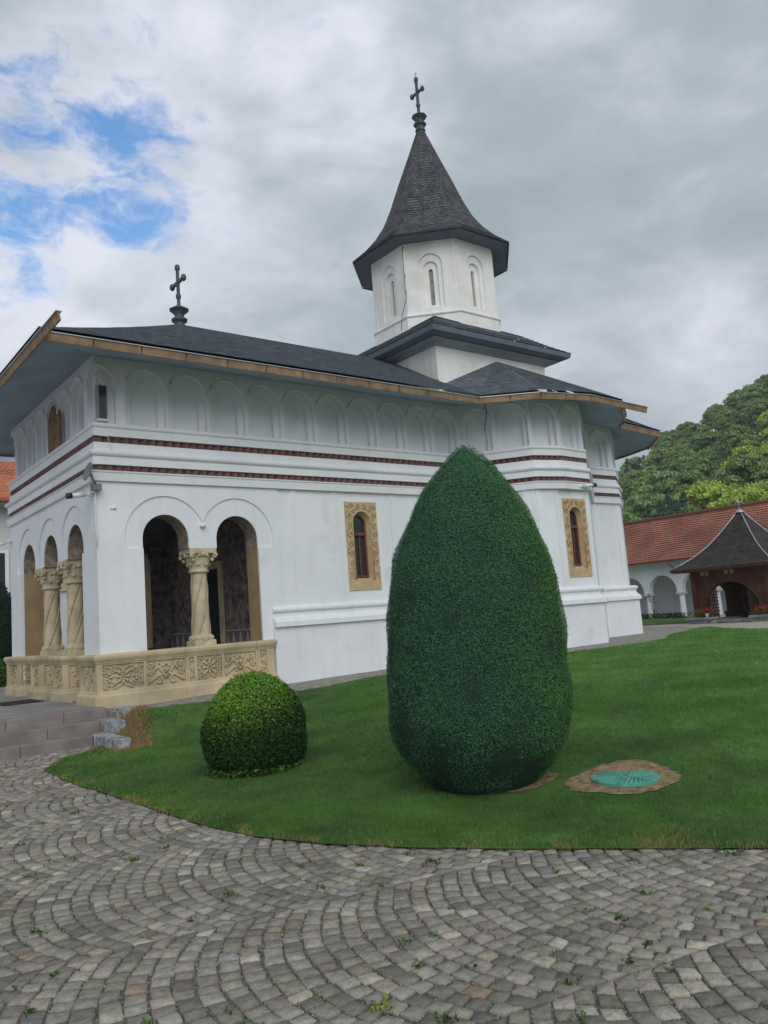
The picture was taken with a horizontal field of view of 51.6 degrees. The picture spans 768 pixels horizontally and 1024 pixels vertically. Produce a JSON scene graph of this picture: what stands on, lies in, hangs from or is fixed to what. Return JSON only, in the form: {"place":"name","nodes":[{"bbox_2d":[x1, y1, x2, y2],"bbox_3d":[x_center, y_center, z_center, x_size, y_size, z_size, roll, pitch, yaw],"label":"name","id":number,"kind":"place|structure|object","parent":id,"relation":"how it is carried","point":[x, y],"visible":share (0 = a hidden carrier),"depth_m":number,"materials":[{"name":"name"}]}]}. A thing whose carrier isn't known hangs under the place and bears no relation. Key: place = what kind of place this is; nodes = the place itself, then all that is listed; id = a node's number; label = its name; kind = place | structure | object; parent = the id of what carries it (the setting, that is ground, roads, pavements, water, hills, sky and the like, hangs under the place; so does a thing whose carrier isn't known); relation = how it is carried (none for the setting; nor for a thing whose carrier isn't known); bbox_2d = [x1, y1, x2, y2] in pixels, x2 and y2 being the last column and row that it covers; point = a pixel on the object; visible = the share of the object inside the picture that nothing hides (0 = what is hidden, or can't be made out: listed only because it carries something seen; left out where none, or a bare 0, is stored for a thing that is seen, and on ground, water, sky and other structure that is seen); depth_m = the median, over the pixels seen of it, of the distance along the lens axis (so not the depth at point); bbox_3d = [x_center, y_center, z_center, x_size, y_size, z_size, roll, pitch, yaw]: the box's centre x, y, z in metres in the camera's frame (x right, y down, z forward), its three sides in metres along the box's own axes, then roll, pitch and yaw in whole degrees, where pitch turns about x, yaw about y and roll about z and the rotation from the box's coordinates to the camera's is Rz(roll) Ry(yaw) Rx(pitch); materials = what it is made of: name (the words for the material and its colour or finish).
{"place":"outdoors","nodes":[
{"label":"outdoors","id":0,"kind":"place"},
{"bbox_2d":[0,687,99,719],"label":"terrace","id":1,"kind":"structure","parent":0,"point":[29,709],"depth_m":14.04,"materials":[{"name":"grey stone"}]},
{"bbox_2d":[0,699,44,705],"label":"door mat","id":2,"kind":"object","parent":1,"relation":"on","point":[18,702],"depth_m":15.47,"materials":[{"name":"rubber"}]},
{"bbox_2d":[4,639,278,707],"bbox_3d":[-5.445,3.457,17.018,3.570,1.035,6.470,1,-9,-38],"label":"stone balustrade","id":3,"kind":"object","parent":1,"relation":"on","point":[136,678],"visible":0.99,"depth_m":14.58,"materials":[{"name":"beige stone"}]},
{"bbox_2d":[97,706,133,732],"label":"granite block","id":4,"kind":"structure","parent":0,"point":[110,714],"depth_m":12.75,"materials":[{"name":"grey stone"}]},
{"bbox_2d":[120,707,134,716],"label":"granite block","id":5,"kind":"structure","parent":4,"relation":"on","point":[124,711],"depth_m":12.75,"materials":[{"name":"grey stone"}]},
{"bbox_2d":[0,746,767,1023],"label":"cobblestone paving","id":6,"kind":"structure","parent":0,"point":[18,797],"depth_m":4.25,"materials":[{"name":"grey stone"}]},
{"bbox_2d":[0,809,767,1023],"bbox_3d":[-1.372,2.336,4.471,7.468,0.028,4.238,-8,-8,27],"label":"weeds","id":7,"kind":"object","parent":6,"relation":"on","point":[384,1002],"visible":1,"depth_m":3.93,"materials":[{"name":"green plant"}]},
{"bbox_2d":[0,0,767,470],"label":"sky","id":8,"kind":"structure","parent":0,"point":[618,149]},
{"bbox_2d":[6,613,767,705],"bbox_3d":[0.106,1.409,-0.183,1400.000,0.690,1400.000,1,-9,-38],"label":"path","id":9,"kind":"structure","parent":0,"point":[753,625],"depth_m":24.97,"materials":[{"name":"grey stone"}]},
{"bbox_2d":[0,658,6,686],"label":"green bush","id":10,"kind":"object","parent":9,"relation":"on","point":[3,674],"visible":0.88,"depth_m":22.04,"materials":[{"name":"green plant"}]},
{"bbox_2d":[0,581,11,670],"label":"tall dark yew","id":11,"kind":"object","parent":9,"relation":"on","point":[5,626],"visible":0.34,"depth_m":23.26,"materials":[{"name":"green plant"}]},
{"bbox_2d":[0,455,67,648],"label":"wing building","id":12,"kind":"structure","parent":9,"relation":"on","point":[7,470],"depth_m":30.88,"materials":[{"name":"white paint"}]},
{"bbox_2d":[0,550,8,591],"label":"window","id":13,"kind":"structure","parent":12,"relation":"in","point":[4,554],"depth_m":30.48,"materials":[{"name":"white plastic"}]},
{"bbox_2d":[0,707,107,759],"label":"entrance steps","id":14,"kind":"structure","parent":9,"relation":"on","point":[29,736],"depth_m":12.14,"materials":[{"name":"stone"}]},
{"bbox_2d":[0,72,660,702],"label":"monastery church","id":15,"kind":"structure","parent":9,"relation":"on","point":[256,488],"depth_m":17.42,"materials":[{"name":"white paint"}]},
{"bbox_2d":[65,491,92,498],"bbox_3d":[-5.362,-0.301,13.992,0.468,0.153,0.110,1,-9,-38],"label":"security camera","id":16,"kind":"object","parent":15,"relation":"attached to","point":[77,495],"visible":1,"depth_m":13.95,"materials":[{"name":"white plastic"}]},
{"bbox_2d":[83,462,101,546],"bbox_3d":[-5.038,-0.143,13.814,0.304,1.468,0.322,1,-9,-38],"label":"floodlight","id":17,"kind":"object","parent":15,"relation":"attached to","point":[94,486],"visible":1,"depth_m":13.90,"materials":[{"name":"grey metal"}]},
{"bbox_2d":[96,385,108,422],"bbox_3d":[-5.134,-1.972,14.448,0.190,0.675,0.140,1,-9,-38],"label":"window","id":18,"kind":"structure","parent":15,"relation":"in","point":[101,390],"depth_m":14.41,"materials":[{"name":"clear glass"}]},
{"bbox_2d":[207,561,225,643],"bbox_3d":[-3.960,2.512,18.406,0.090,2.680,1.030,1,-9,-38],"label":"door","id":19,"kind":"structure","parent":15,"relation":"in","point":[215,574],"depth_m":18.32,"materials":[{"name":"stone"}]},
{"bbox_2d":[344,502,381,590],"bbox_3d":[-0.503,0.752,17.550,0.861,1.945,0.199,1,-9,-38],"label":"window","id":20,"kind":"structure","parent":15,"relation":"in","point":[364,571],"depth_m":17.60,"materials":[{"name":"stone"}]},
{"bbox_2d":[429,270,435,304],"bbox_3d":[1.388,-6.420,22.805,0.150,1.160,0.029,-5,-7,7],"label":"drum window","id":21,"kind":"structure","parent":15,"relation":"in","point":[430,272],"depth_m":22.81,"materials":[{"name":"grey glass"}]},
{"bbox_2d":[561,498,592,576],"bbox_3d":[4.737,0.634,19.680,0.862,1.945,0.202,1,-9,-38],"label":"window","id":22,"kind":"structure","parent":15,"relation":"in","point":[574,510],"depth_m":19.73,"materials":[{"name":"stone"}]},
{"bbox_2d":[623,499,767,616],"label":"arcade building","id":23,"kind":"structure","parent":9,"relation":"on","point":[658,549],"depth_m":38.12,"materials":[{"name":"white paint"}]},
{"bbox_2d":[669,497,767,621],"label":"wooden pavilion","id":24,"kind":"structure","parent":9,"relation":"on","point":[731,559],"depth_m":27.25,"materials":[{"name":"brown"}]},
{"bbox_2d":[44,626,767,849],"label":"lawn","id":25,"kind":"structure","parent":0,"point":[174,733],"depth_m":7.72,"materials":[{"name":"plant"}]},
{"bbox_2d":[95,733,111,746],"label":"granite block","id":26,"kind":"structure","parent":25,"relation":"on","point":[98,739],"depth_m":12.01,"materials":[{"name":"grey stone"}]},
{"bbox_2d":[101,734,118,746],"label":"granite block","id":27,"kind":"structure","parent":25,"relation":"on","point":[103,740],"depth_m":11.84,"materials":[{"name":"grey stone"}]},
{"bbox_2d":[106,735,122,748],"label":"granite block","id":28,"kind":"structure","parent":25,"relation":"on","point":[108,742],"depth_m":11.63,"materials":[{"name":"grey stone"}]},
{"bbox_2d":[107,719,125,733],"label":"granite block","id":29,"kind":"structure","parent":25,"relation":"on","point":[115,726],"depth_m":12.29,"materials":[{"name":"grey stone"}]},
{"bbox_2d":[111,736,130,749],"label":"granite block","id":30,"kind":"structure","parent":25,"relation":"on","point":[120,742],"depth_m":11.45,"materials":[{"name":"grey stone"}]},
{"bbox_2d":[97,704,169,753],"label":"dry grass","id":31,"kind":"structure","parent":25,"relation":"on","point":[129,727],"depth_m":12.21,"materials":[{"name":"brown plant"}]},
{"bbox_2d":[199,670,307,778],"bbox_3d":[-1.466,2.385,9.054,1.245,1.168,1.232,1,-9,-38],"label":"clipped boxwood","id":32,"kind":"object","parent":25,"relation":"on","point":[254,723],"visible":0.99,"depth_m":8.65,"materials":[{"name":"green plant"}]},
{"bbox_2d":[384,445,574,793],"bbox_3d":[0.833,0.957,7.538,1.775,3.291,1.772,1,-9,-38],"label":"clipped yew","id":33,"kind":"object","parent":25,"relation":"on","point":[480,691],"visible":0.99,"depth_m":6.87,"materials":[{"name":"green plant"}]},
{"bbox_2d":[507,771,557,791],"bbox_3d":[1.207,2.424,7.231,0.878,0.067,0.639,1,-9,-38],"label":"bare soil patch","id":34,"kind":"object","parent":25,"relation":"on","point":[550,776],"visible":0.29,"depth_m":7.06,"materials":[{"name":"brown soil"}]},
{"bbox_2d":[565,759,681,793],"bbox_3d":[2.102,2.314,6.940,1.069,0.084,0.833,1,-9,-38],"label":"bare soil patch","id":35,"kind":"object","parent":25,"relation":"on","point":[583,781],"visible":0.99,"depth_m":6.96,"materials":[{"name":"brown soil"}]},
{"bbox_2d":[590,770,659,786],"bbox_3d":[2.106,2.323,6.953,0.590,0.036,0.590,1,-9,-38],"label":"manhole cover","id":36,"kind":"object","parent":35,"relation":"on","point":[625,779],"visible":1,"depth_m":6.84,"materials":[{"name":"teal plastic"}]},
{"bbox_2d":[135,626,691,711],"bbox_3d":[3.664,3.460,19.648,5.597,0.180,20.210,-10,-9,36],"label":"paved apron","id":37,"kind":"object","parent":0,"point":[651,633],"visible":0.32,"depth_m":16.63,"materials":[{"name":"grey stone"}]},
{"bbox_2d":[642,616,694,624],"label":"lawn","id":38,"kind":"structure","parent":0,"point":[658,621],"depth_m":32.02,"materials":[{"name":"plant"}]},
{"bbox_2d":[659,612,692,618],"bbox_3d":[12.845,4.604,34.750,1.285,0.452,1.723,-1,-8,-23],"label":"border plant","id":39,"kind":"object","parent":38,"relation":"on","point":[681,616],"visible":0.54,"depth_m":34.69,"materials":[{"name":"green plant"}]},
{"bbox_2d":[665,417,767,480],"bbox_3d":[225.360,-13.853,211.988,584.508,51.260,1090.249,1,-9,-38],"label":"hills","id":40,"kind":"structure","parent":0,"point":[757,429],"depth_m":134.16,"materials":[{"name":"green plant"}]},
{"bbox_2d":[621,508,637,518],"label":"broadleaf tree","id":41,"kind":"object","parent":40,"relation":"on","point":[626,514],"visible":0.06,"depth_m":88.02,"materials":[{"name":"green plant"}]},
{"bbox_2d":[619,456,644,473],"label":"broadleaf tree","id":42,"kind":"object","parent":40,"relation":"on","point":[633,463],"visible":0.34,"depth_m":172.33,"materials":[{"name":"green plant"}]},
{"bbox_2d":[623,495,642,515],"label":"broadleaf tree","id":43,"kind":"object","parent":40,"relation":"on","point":[631,499],"visible":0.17,"depth_m":100.01,"materials":[{"name":"green plant"}]},
{"bbox_2d":[622,477,644,511],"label":"broadleaf tree","id":44,"kind":"object","parent":40,"relation":"on","point":[627,490],"visible":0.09,"depth_m":120.54,"materials":[{"name":"green plant"}]},
{"bbox_2d":[620,470,649,499],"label":"broadleaf tree","id":45,"kind":"object","parent":40,"relation":"on","point":[634,475],"visible":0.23,"depth_m":125.19,"materials":[{"name":"green plant"}]},
{"bbox_2d":[629,475,652,496],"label":"broadleaf tree","id":46,"kind":"object","parent":40,"relation":"on","point":[638,484],"visible":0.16,"depth_m":114.10,"materials":[{"name":"green plant"}]},
{"bbox_2d":[631,492,661,518],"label":"broadleaf tree","id":47,"kind":"object","parent":40,"relation":"on","point":[637,504],"visible":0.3,"depth_m":94.91,"materials":[{"name":"green plant"}]},
{"bbox_2d":[644,503,652,518],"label":"conifer tree","id":48,"kind":"object","parent":40,"relation":"on","point":[648,509],"visible":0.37,"depth_m":75.99,"materials":[{"name":"green plant"}]},
{"bbox_2d":[643,465,665,473],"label":"broadleaf tree","id":49,"kind":"object","parent":40,"relation":"on","point":[651,469],"visible":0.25,"depth_m":130.61,"materials":[{"name":"green plant"}]},
{"bbox_2d":[642,452,668,469],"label":"broadleaf tree","id":50,"kind":"object","parent":40,"relation":"on","point":[648,461],"visible":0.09,"depth_m":152.32,"materials":[{"name":"green plant"}]},
{"bbox_2d":[641,494,672,517],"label":"broadleaf tree","id":51,"kind":"object","parent":40,"relation":"on","point":[653,501],"visible":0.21,"depth_m":89.78,"materials":[{"name":"green plant"}]},
{"bbox_2d":[636,470,679,495],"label":"broadleaf tree","id":52,"kind":"object","parent":40,"relation":"on","point":[659,481],"visible":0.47,"depth_m":102.52,"materials":[{"name":"green plant"}]},
{"bbox_2d":[648,446,670,465],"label":"broadleaf tree","id":53,"kind":"object","parent":40,"relation":"on","point":[657,457],"visible":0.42,"depth_m":145.64,"materials":[{"name":"green plant"}]},
{"bbox_2d":[655,499,668,515],"bbox_3d":[23.028,2.609,64.158,2.980,7.519,3.500,-11,-10,43],"label":"conifer tree","id":54,"kind":"object","parent":40,"relation":"on","point":[662,507],"visible":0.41,"depth_m":64.36,"materials":[{"name":"green plant"}]},
{"bbox_2d":[649,435,678,453],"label":"broadleaf tree","id":55,"kind":"object","parent":40,"relation":"on","point":[666,440],"visible":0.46,"depth_m":156.47,"materials":[{"name":"green plant"}]},
{"bbox_2d":[658,493,672,514],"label":"conifer tree","id":56,"kind":"object","parent":40,"relation":"on","point":[668,499],"visible":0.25,"depth_m":68.07,"materials":[{"name":"green plant"}]},
{"bbox_2d":[662,429,684,445],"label":"broadleaf tree","id":57,"kind":"object","parent":40,"relation":"on","point":[672,433],"visible":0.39,"depth_m":169.74,"materials":[{"name":"green plant"}]},
{"bbox_2d":[663,449,683,470],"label":"broadleaf tree","id":58,"kind":"object","parent":40,"relation":"on","point":[672,453],"visible":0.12,"depth_m":126.70,"materials":[{"name":"green plant"}]},
{"bbox_2d":[670,498,683,513],"bbox_3d":[22.614,2.605,59.867,3.500,7.519,2.980,-2,-8,-14],"label":"conifer tree","id":59,"kind":"object","parent":40,"relation":"on","point":[676,506],"visible":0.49,"depth_m":60.20,"materials":[{"name":"green plant"}]},
{"bbox_2d":[661,445,693,465],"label":"broadleaf tree","id":60,"kind":"object","parent":40,"relation":"on","point":[667,453],"visible":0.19,"depth_m":134.85,"materials":[{"name":"green plant"}]},
{"bbox_2d":[667,457,688,472],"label":"broadleaf tree","id":61,"kind":"object","parent":40,"relation":"on","point":[679,464],"visible":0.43,"depth_m":114.91,"materials":[{"name":"green plant"}]},
{"bbox_2d":[667,450,696,484],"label":"broadleaf tree","id":62,"kind":"object","parent":40,"relation":"on","point":[686,453],"visible":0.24,"depth_m":120.63,"materials":[{"name":"green plant"}]},
{"bbox_2d":[679,491,688,512],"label":"conifer tree","id":63,"kind":"object","parent":40,"relation":"on","point":[683,498],"visible":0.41,"depth_m":65.75,"materials":[{"name":"green plant"}]},
{"bbox_2d":[675,421,693,436],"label":"broadleaf tree","id":64,"kind":"object","parent":40,"relation":"on","point":[685,425],"visible":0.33,"depth_m":178.39,"materials":[{"name":"green plant"}]},
{"bbox_2d":[666,470,706,494],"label":"broadleaf tree","id":65,"kind":"object","parent":40,"relation":"on","point":[683,480],"visible":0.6,"depth_m":96.50,"materials":[{"name":"green plant"}]},
{"bbox_2d":[672,505,703,514],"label":"broadleaf tree","id":66,"kind":"object","parent":40,"relation":"on","point":[691,508],"visible":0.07,"depth_m":71.30,"materials":[{"name":"green plant"}]},
{"bbox_2d":[671,479,722,509],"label":"broadleaf tree","id":67,"kind":"object","parent":40,"relation":"on","point":[696,496],"visible":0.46,"depth_m":77.37,"materials":[{"name":"green plant"}]},
{"bbox_2d":[682,423,712,439],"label":"broadleaf tree","id":68,"kind":"object","parent":40,"relation":"on","point":[694,428],"visible":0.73,"depth_m":157.29,"materials":[{"name":"green plant"}]},
{"bbox_2d":[685,433,713,451],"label":"broadleaf tree","id":69,"kind":"object","parent":40,"relation":"on","point":[692,440],"visible":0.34,"depth_m":141.97,"materials":[{"name":"green plant"}]},
{"bbox_2d":[684,457,719,483],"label":"broadleaf tree","id":70,"kind":"object","parent":40,"relation":"on","point":[706,468],"visible":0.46,"depth_m":102.08,"materials":[{"name":"green plant"}]},
{"bbox_2d":[687,449,722,474],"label":"broadleaf tree","id":71,"kind":"object","parent":40,"relation":"on","point":[710,455],"visible":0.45,"depth_m":108.40,"materials":[{"name":"green plant"}]},
{"bbox_2d":[691,430,720,450],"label":"broadleaf tree","id":72,"kind":"object","parent":40,"relation":"on","point":[710,436],"visible":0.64,"depth_m":128.81,"materials":[{"name":"green plant"}]},
{"bbox_2d":[699,408,718,431],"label":"broadleaf tree","id":73,"kind":"object","parent":40,"relation":"on","point":[709,415],"visible":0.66,"depth_m":166.44,"materials":[{"name":"green plant"}]},
{"bbox_2d":[703,403,726,419],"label":"broadleaf tree","id":74,"kind":"object","parent":40,"relation":"on","point":[719,407],"visible":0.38,"depth_m":172.28,"materials":[{"name":"green plant"}]},
{"bbox_2d":[712,409,732,427],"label":"broadleaf tree","id":75,"kind":"object","parent":40,"relation":"on","point":[719,413],"visible":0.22,"depth_m":151.67,"materials":[{"name":"green plant"}]},
{"bbox_2d":[702,469,745,491],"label":"broadleaf tree","id":76,"kind":"object","parent":40,"relation":"on","point":[714,477],"visible":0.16,"depth_m":85.83,"materials":[{"name":"green plant"}]},
{"bbox_2d":[706,482,751,508],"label":"broadleaf tree","id":77,"kind":"object","parent":40,"relation":"on","point":[720,491],"visible":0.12,"depth_m":73.45,"materials":[{"name":"green plant"}]},
{"bbox_2d":[715,410,750,431],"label":"broadleaf tree","id":78,"kind":"object","parent":40,"relation":"on","point":[728,419],"visible":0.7,"depth_m":135.70,"materials":[{"name":"green plant"}]},
{"bbox_2d":[723,389,743,410],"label":"broadleaf tree","id":79,"kind":"object","parent":40,"relation":"on","point":[732,402],"visible":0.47,"depth_m":162.82,"materials":[{"name":"green plant"}]},
{"bbox_2d":[715,423,755,457],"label":"broadleaf tree","id":80,"kind":"object","parent":40,"relation":"on","point":[729,434],"visible":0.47,"depth_m":109.55,"materials":[{"name":"green plant"}]},
{"bbox_2d":[712,487,763,507],"bbox_3d":[29.599,1.122,65.125,5.972,6.507,5.969,-8,-8,28],"label":"broadleaf tree","id":81,"kind":"object","parent":40,"relation":"on","point":[741,494],"visible":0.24,"depth_m":64.45,"materials":[{"name":"green plant"}]},
{"bbox_2d":[720,459,756,480],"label":"broadleaf tree","id":82,"kind":"object","parent":40,"relation":"on","point":[725,463],"visible":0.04,"depth_m":89.73,"materials":[{"name":"green plant"}]},
{"bbox_2d":[715,452,766,488],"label":"broadleaf tree","id":83,"kind":"object","parent":40,"relation":"on","point":[751,464],"visible":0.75,"depth_m":80.72,"materials":[{"name":"green plant"}]},
{"bbox_2d":[720,433,766,459],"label":"broadleaf tree","id":84,"kind":"object","parent":40,"relation":"on","point":[746,439],"visible":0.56,"depth_m":103.55,"materials":[{"name":"green plant"}]},
{"bbox_2d":[727,445,760,459],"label":"broadleaf tree","id":85,"kind":"object","parent":40,"relation":"on","point":[743,449],"visible":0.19,"depth_m":95.03,"materials":[{"name":"green plant"}]},
{"bbox_2d":[740,398,758,414],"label":"broadleaf tree","id":86,"kind":"object","parent":40,"relation":"on","point":[747,403],"visible":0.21,"depth_m":146.28,"materials":[{"name":"green plant"}]},
{"bbox_2d":[734,383,767,404],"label":"broadleaf tree","id":87,"kind":"object","parent":40,"relation":"on","point":[752,385],"visible":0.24,"depth_m":156.66,"materials":[{"name":"green plant"}]},
{"bbox_2d":[737,386,767,407],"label":"broadleaf tree","id":88,"kind":"object","parent":40,"relation":"on","point":[749,393],"visible":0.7,"depth_m":151.23,"materials":[{"name":"green plant"}]},
{"bbox_2d":[747,412,762,437],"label":"conifer tree","id":89,"kind":"object","parent":40,"relation":"on","point":[750,423],"visible":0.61,"depth_m":123.75,"materials":[{"name":"green plant"}]},
{"bbox_2d":[743,399,767,438],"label":"broadleaf tree","id":90,"kind":"object","parent":40,"relation":"on","point":[757,408],"visible":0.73,"depth_m":127.45,"materials":[{"name":"green plant"}]},
{"bbox_2d":[744,479,767,502],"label":"broadleaf tree","id":91,"kind":"object","parent":40,"relation":"on","point":[760,488],"visible":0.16,"depth_m":68.75,"materials":[{"name":"green plant"}]},
{"bbox_2d":[749,440,767,460],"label":"broadleaf tree","id":92,"kind":"object","parent":40,"relation":"on","point":[763,450],"visible":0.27,"depth_m":85.81,"materials":[{"name":"green plant"}]},
{"bbox_2d":[754,466,767,486],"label":"broadleaf tree","id":93,"kind":"object","parent":40,"relation":"on","point":[762,474],"visible":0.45,"depth_m":73.03,"materials":[{"name":"green plant"}]},
{"bbox_2d":[755,409,767,427],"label":"broadleaf tree","id":94,"kind":"object","parent":40,"relation":"on","point":[759,420],"visible":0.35,"depth_m":116.10,"materials":[{"name":"green plant"}]},
{"bbox_2d":[758,415,767,433],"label":"broadleaf tree","id":95,"kind":"object","parent":40,"relation":"on","point":[763,424],"visible":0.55,"depth_m":111.15,"materials":[{"name":"green plant"}]},
{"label":"pavilion step","id":96,"kind":"structure","parent":0,"visible":0},
{"bbox_2d":[686,616,718,623],"bbox_3d":[10.891,3.832,27.122,0.540,0.460,0.930,1,-9,-38],"label":"stone planter","id":97,"kind":"object","parent":96,"relation":"on","point":[701,620],"visible":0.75,"depth_m":26.92,"materials":[{"name":"grey stone"}]},
{"bbox_2d":[748,614,767,621],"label":"stone planter","id":98,"kind":"object","parent":96,"relation":"on","point":[759,617],"visible":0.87,"depth_m":25.38,"materials":[{"name":"grey stone"}]},
{"bbox_2d":[753,606,767,614],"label":"geranium plant","id":99,"kind":"object","parent":98,"relation":"on","point":[759,610],"visible":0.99,"depth_m":25.49,"materials":[{"name":"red plant"}]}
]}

